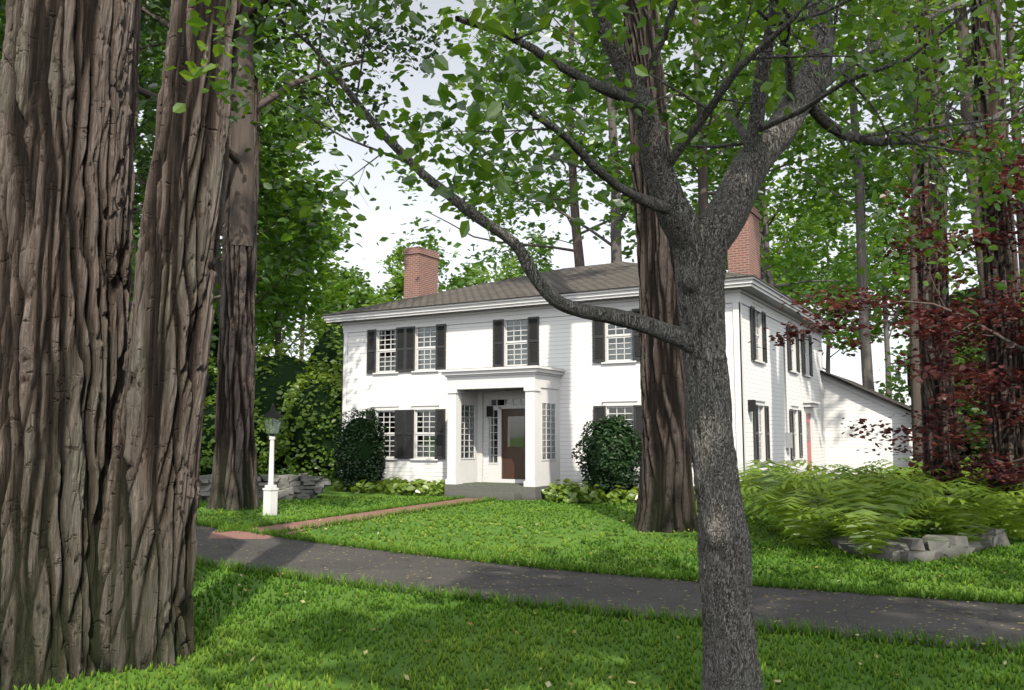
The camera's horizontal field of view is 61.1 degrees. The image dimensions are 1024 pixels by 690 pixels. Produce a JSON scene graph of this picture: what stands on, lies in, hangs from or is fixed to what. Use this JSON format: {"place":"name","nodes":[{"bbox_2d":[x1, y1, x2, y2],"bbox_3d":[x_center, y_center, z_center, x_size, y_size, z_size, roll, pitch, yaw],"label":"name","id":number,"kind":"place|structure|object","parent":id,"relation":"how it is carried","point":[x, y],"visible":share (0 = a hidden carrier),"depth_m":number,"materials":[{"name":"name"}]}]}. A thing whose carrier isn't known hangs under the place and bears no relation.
{"place":"outdoors","nodes":[
{"label":"outdoors","id":0,"kind":"place"},
{"bbox_2d":[0,0,469,250],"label":"tree leaves","id":1,"kind":"object","parent":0,"point":[141,163],"visible":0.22,"depth_m":22.06,"materials":[{"name":"green plant"}]},
{"bbox_2d":[133,0,379,245],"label":"tree","id":2,"kind":"object","parent":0,"point":[242,184],"depth_m":19.96,"materials":[{"name":"plant"}]},
{"bbox_2d":[208,498,489,538],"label":"brick path","id":3,"kind":"structure","parent":0,"point":[241,534],"depth_m":16.11,"materials":[{"name":"red brick"}]},
{"bbox_2d":[0,458,1023,689],"bbox_3d":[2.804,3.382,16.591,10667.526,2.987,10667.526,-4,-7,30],"label":"lawn","id":4,"kind":"structure","parent":0,"point":[347,681],"depth_m":7.47,"materials":[{"name":"green plant"}]},
{"bbox_2d":[0,0,5,44],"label":"forest tree","id":5,"kind":"object","parent":4,"relation":"on","point":[3,18],"visible":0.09,"depth_m":23.80,"materials":[{"name":"plant"}]},
{"bbox_2d":[0,0,141,689],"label":"tree trunk","id":6,"kind":"object","parent":4,"relation":"on","point":[69,84],"visible":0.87,"depth_m":6.16,"materials":[{"name":"brown plant"}]},
{"bbox_2d":[0,1,169,103],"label":"forest tree","id":7,"kind":"object","parent":4,"relation":"on","point":[160,39],"depth_m":29.83,"materials":[{"name":"green plant"}]},
{"bbox_2d":[0,8,292,199],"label":"forest tree","id":8,"kind":"object","parent":4,"relation":"on","point":[256,72],"depth_m":47.54,"materials":[{"name":"green plant"}]},
{"bbox_2d":[98,0,244,673],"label":"tree trunk","id":9,"kind":"object","parent":4,"relation":"on","point":[147,547],"visible":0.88,"depth_m":6.29,"materials":[{"name":"brown plant"}]},
{"bbox_2d":[0,1,354,374],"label":"forest tree","id":10,"kind":"object","parent":4,"relation":"on","point":[291,163],"depth_m":33.93,"materials":[{"name":"green plant"}]},
{"bbox_2d":[204,340,217,405],"bbox_3d":[-14.118,2.226,34.712,5.955,6.263,6.098,-4,-7,30],"label":"understory bush","id":11,"kind":"object","parent":4,"relation":"on","point":[212,381],"visible":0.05,"depth_m":34.49,"materials":[{"name":"green plant"}]},
{"bbox_2d":[207,73,261,510],"bbox_3d":[-6.308,-1.085,20.241,1.437,10.360,1.437,-4,-7,30],"label":"tree trunk","id":12,"kind":"object","parent":4,"relation":"on","point":[234,486],"visible":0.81,"depth_m":19.69,"materials":[{"name":"brown plant"}]},
{"bbox_2d":[208,311,268,383],"bbox_3d":[-14.509,1.898,40.907,7.947,8.232,7.719,2,-7,-21],"label":"understory bush","id":13,"kind":"object","parent":4,"relation":"on","point":[214,348],"visible":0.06,"depth_m":39.51,"materials":[{"name":"green plant"}]},
{"bbox_2d":[199,394,283,475],"bbox_3d":[-9.320,3.026,28.377,4.351,3.326,3.750,-4,-7,30],"label":"understory bush","id":14,"kind":"object","parent":4,"relation":"on","point":[208,442],"visible":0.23,"depth_m":27.53,"materials":[{"name":"green plant"}]},
{"bbox_2d":[137,26,359,277],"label":"forest tree","id":15,"kind":"object","parent":4,"relation":"on","point":[314,152],"depth_m":54.64,"materials":[{"name":"green plant"}]},
{"bbox_2d":[134,88,364,340],"bbox_3d":[-12.637,-3.507,38.547,12.131,18.996,12.826,-4,-7,30],"label":"forest tree","id":16,"kind":"object","parent":4,"relation":"on","point":[299,246],"depth_m":37.61,"materials":[{"name":"green plant"}]},
{"bbox_2d":[129,13,378,393],"bbox_3d":[-12.593,-5.053,35.805,12.747,21.482,15.619,-4,-7,30],"label":"forest tree","id":17,"kind":"object","parent":4,"relation":"on","point":[317,226],"depth_m":35.31,"materials":[{"name":"green plant"}]},
{"bbox_2d":[135,0,379,186],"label":"forest tree","id":18,"kind":"object","parent":4,"relation":"on","point":[149,71],"depth_m":24.85,"materials":[{"name":"green plant"}]},
{"bbox_2d":[199,473,330,500],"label":"stone wall","id":19,"kind":"structure","parent":4,"relation":"on","point":[299,486],"depth_m":22.77,"materials":[{"name":"grey stone"}]},
{"bbox_2d":[262,403,282,515],"bbox_3d":[-5.016,2.377,18.106,0.320,2.320,0.320,-4,-7,30],"label":"lamp post","id":20,"kind":"object","parent":4,"relation":"on","point":[270,494],"visible":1,"depth_m":18.02,"materials":[{"name":"white"}]},
{"bbox_2d":[213,156,356,469],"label":"forest tree","id":21,"kind":"object","parent":4,"relation":"on","point":[327,276],"depth_m":44.04,"materials":[{"name":"green plant"}]},
{"bbox_2d":[254,339,341,476],"bbox_3d":[-9.076,2.486,33.605,5.230,5.513,5.187,0,-6,1],"label":"understory bush","id":22,"kind":"object","parent":4,"relation":"on","point":[275,374],"visible":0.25,"depth_m":32.19,"materials":[{"name":"green plant"}]},
{"bbox_2d":[273,366,341,482],"bbox_3d":[-6.264,2.762,29.578,3.625,4.103,3.178,4,-7,-31],"label":"understory bush","id":23,"kind":"object","parent":4,"relation":"on","point":[313,414],"visible":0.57,"depth_m":28.48,"materials":[{"name":"green plant"}]},
{"bbox_2d":[256,209,383,360],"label":"forest tree","id":24,"kind":"object","parent":4,"relation":"on","point":[362,297],"depth_m":89.77,"materials":[{"name":"green plant"}]},
{"bbox_2d":[325,351,342,381],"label":"understory bush","id":25,"kind":"object","parent":4,"relation":"on","point":[336,372],"depth_m":33.70,"materials":[{"name":"green plant"}]},
{"bbox_2d":[281,298,388,382],"bbox_3d":[-6.575,1.819,38.180,6.944,7.809,7.040,-4,-7,30],"label":"understory bush","id":26,"kind":"object","parent":4,"relation":"on","point":[327,348],"visible":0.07,"depth_m":36.87,"materials":[{"name":"green plant"}]},
{"bbox_2d":[298,285,383,362],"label":"forest tree","id":27,"kind":"object","parent":4,"relation":"on","point":[377,290],"visible":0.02,"depth_m":103.50,"materials":[{"name":"green plant"}]},
{"bbox_2d":[331,407,386,491],"bbox_3d":[-4.557,3.140,25.919,1.725,2.570,1.704,2,-7,-21],"label":"shrub","id":28,"kind":"object","parent":4,"relation":"on","point":[359,452],"visible":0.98,"depth_m":25.51,"materials":[{"name":"green plant"}]},
{"bbox_2d":[334,246,403,308],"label":"forest tree","id":29,"kind":"object","parent":4,"relation":"on","point":[390,294],"depth_m":96.57,"materials":[{"name":"green plant"}]},
{"bbox_2d":[396,235,490,296],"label":"forest tree","id":30,"kind":"object","parent":4,"relation":"on","point":[467,280],"depth_m":98.69,"materials":[{"name":"green plant"}]},
{"bbox_2d":[463,257,523,283],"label":"forest tree","id":31,"kind":"object","parent":4,"relation":"on","point":[502,277],"depth_m":113.48,"materials":[{"name":"green plant"}]},
{"bbox_2d":[331,475,696,505],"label":"ground cover plants","id":32,"kind":"object","parent":4,"relation":"on","point":[573,492],"visible":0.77,"depth_m":22.54,"materials":[{"name":"green plant"}]},
{"bbox_2d":[495,224,559,275],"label":"forest tree","id":33,"kind":"object","parent":4,"relation":"on","point":[539,264],"depth_m":121.84,"materials":[{"name":"green plant"}]},
{"bbox_2d":[374,0,751,283],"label":"forest tree","id":34,"kind":"object","parent":4,"relation":"on","point":[396,165],"depth_m":56.01,"materials":[{"name":"green plant"}]},
{"bbox_2d":[390,0,744,262],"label":"forest tree","id":35,"kind":"object","parent":4,"relation":"on","point":[545,84],"depth_m":45.81,"materials":[{"name":"green plant"}]},
{"bbox_2d":[116,518,1022,689],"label":"fallen leaves","id":36,"kind":"object","parent":4,"relation":"on","point":[548,683],"visible":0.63,"depth_m":8.44,"materials":[{"name":"plant"}]},
{"bbox_2d":[165,0,1023,689],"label":"tree","id":37,"kind":"object","parent":4,"relation":"on","point":[479,166],"depth_m":4.80,"materials":[{"name":"green plant"}]},
{"bbox_2d":[571,414,641,502],"bbox_3d":[2.434,2.868,21.836,1.792,2.243,1.762,-4,-7,30],"label":"round shrub","id":38,"kind":"object","parent":4,"relation":"on","point":[611,450],"visible":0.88,"depth_m":21.42,"materials":[{"name":"green plant"}]},
{"bbox_2d":[196,494,1023,654],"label":"lawn edge tufts","id":39,"kind":"object","parent":4,"relation":"on","point":[899,593],"visible":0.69,"depth_m":9.19,"materials":[{"name":"green plant"}]},
{"bbox_2d":[321,206,957,500],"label":"house","id":40,"kind":"structure","parent":4,"relation":"on","point":[506,389],"depth_m":24.89,"materials":[{"name":"white paint"}]},
{"bbox_2d":[621,0,697,532],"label":"tree trunk","id":41,"kind":"object","parent":4,"relation":"on","point":[666,503],"visible":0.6,"depth_m":15.27,"materials":[{"name":"brown plant"}]},
{"bbox_2d":[575,1,909,332],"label":"forest tree","id":42,"kind":"object","parent":4,"relation":"on","point":[766,184],"depth_m":57.47,"materials":[{"name":"green plant"}]},
{"bbox_2d":[550,0,949,261],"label":"forest tree","id":43,"kind":"object","parent":4,"relation":"on","point":[597,141],"depth_m":42.45,"materials":[{"name":"green plant"}]},
{"bbox_2d":[673,38,910,319],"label":"forest tree","id":44,"kind":"object","parent":4,"relation":"on","point":[787,260],"depth_m":54.72,"materials":[{"name":"green plant"}]},
{"bbox_2d":[706,0,954,390],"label":"forest tree","id":45,"kind":"object","parent":4,"relation":"on","point":[796,143],"depth_m":37.54,"materials":[{"name":"green plant"}]},
{"bbox_2d":[765,195,898,348],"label":"forest tree","id":46,"kind":"object","parent":4,"relation":"on","point":[822,251],"depth_m":90.12,"materials":[{"name":"green plant"}]},
{"bbox_2d":[770,194,894,372],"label":"forest tree","id":47,"kind":"object","parent":4,"relation":"on","point":[846,322],"depth_m":97.86,"materials":[{"name":"green plant"}]},
{"bbox_2d":[690,0,1023,471],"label":"forest tree","id":48,"kind":"object","parent":4,"relation":"on","point":[915,386],"depth_m":28.50,"materials":[{"name":"green plant"}]},
{"bbox_2d":[781,130,953,397],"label":"forest tree","id":49,"kind":"object","parent":4,"relation":"on","point":[832,215],"depth_m":82.60,"materials":[{"name":"green plant"}]},
{"bbox_2d":[738,456,1023,554],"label":"fern bed","id":50,"kind":"object","parent":4,"relation":"on","point":[875,507],"visible":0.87,"depth_m":12.97,"materials":[{"name":"green plant"}]},
{"bbox_2d":[748,110,1023,524],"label":"japanese maple tree","id":51,"kind":"object","parent":4,"relation":"on","point":[961,369],"depth_m":14.11,"materials":[{"name":"red plant"}]},
{"bbox_2d":[808,0,1023,295],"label":"forest tree","id":52,"kind":"object","parent":4,"relation":"on","point":[869,186],"depth_m":42.14,"materials":[{"name":"green plant"}]},
{"bbox_2d":[830,528,1009,561],"bbox_3d":[6.123,2.803,12.246,3.080,0.347,1.774,1,-6,-9],"label":"stone edging","id":53,"kind":"object","parent":4,"relation":"on","point":[928,547],"visible":0.78,"depth_m":11.65,"materials":[{"name":"grey stone"}]},
{"bbox_2d":[914,0,962,514],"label":"tree trunk","id":54,"kind":"object","parent":4,"relation":"on","point":[928,389],"visible":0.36,"depth_m":16.85,"materials":[{"name":"brown plant"}]},
{"bbox_2d":[870,5,1023,131],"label":"forest tree","id":55,"kind":"object","parent":4,"relation":"on","point":[950,71],"depth_m":32.13,"materials":[{"name":"green plant"}]},
{"bbox_2d":[876,256,1023,470],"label":"understory bush","id":56,"kind":"object","parent":4,"relation":"on","point":[962,293],"visible":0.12,"depth_m":34.75,"materials":[{"name":"green plant"}]},
{"bbox_2d":[943,0,1023,223],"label":"forest tree","id":57,"kind":"object","parent":4,"relation":"on","point":[1016,26],"depth_m":35.63,"materials":[{"name":"green plant"}]},
{"bbox_2d":[953,283,1023,452],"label":"understory bush","id":58,"kind":"object","parent":4,"relation":"on","point":[973,413],"visible":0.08,"depth_m":26.24,"materials":[{"name":"green plant"}]},
{"bbox_2d":[970,0,1023,525],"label":"tree trunk","id":59,"kind":"object","parent":4,"relation":"on","point":[1009,438],"visible":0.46,"depth_m":15.81,"materials":[{"name":"brown plant"}]},
{"bbox_2d":[134,0,1023,404],"label":"sky","id":60,"kind":"structure","parent":0,"point":[384,221],"materials":[{"name":"white"}]},
{"bbox_2d":[195,525,1023,652],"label":"driveway","id":61,"kind":"structure","parent":0,"point":[862,613],"depth_m":8.94,"materials":[{"name":"grey asphalt"}]},
{"bbox_2d":[823,0,1023,353],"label":"forest tree","id":62,"kind":"object","parent":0,"point":[964,30],"depth_m":27.59,"materials":[{"name":"green plant"}]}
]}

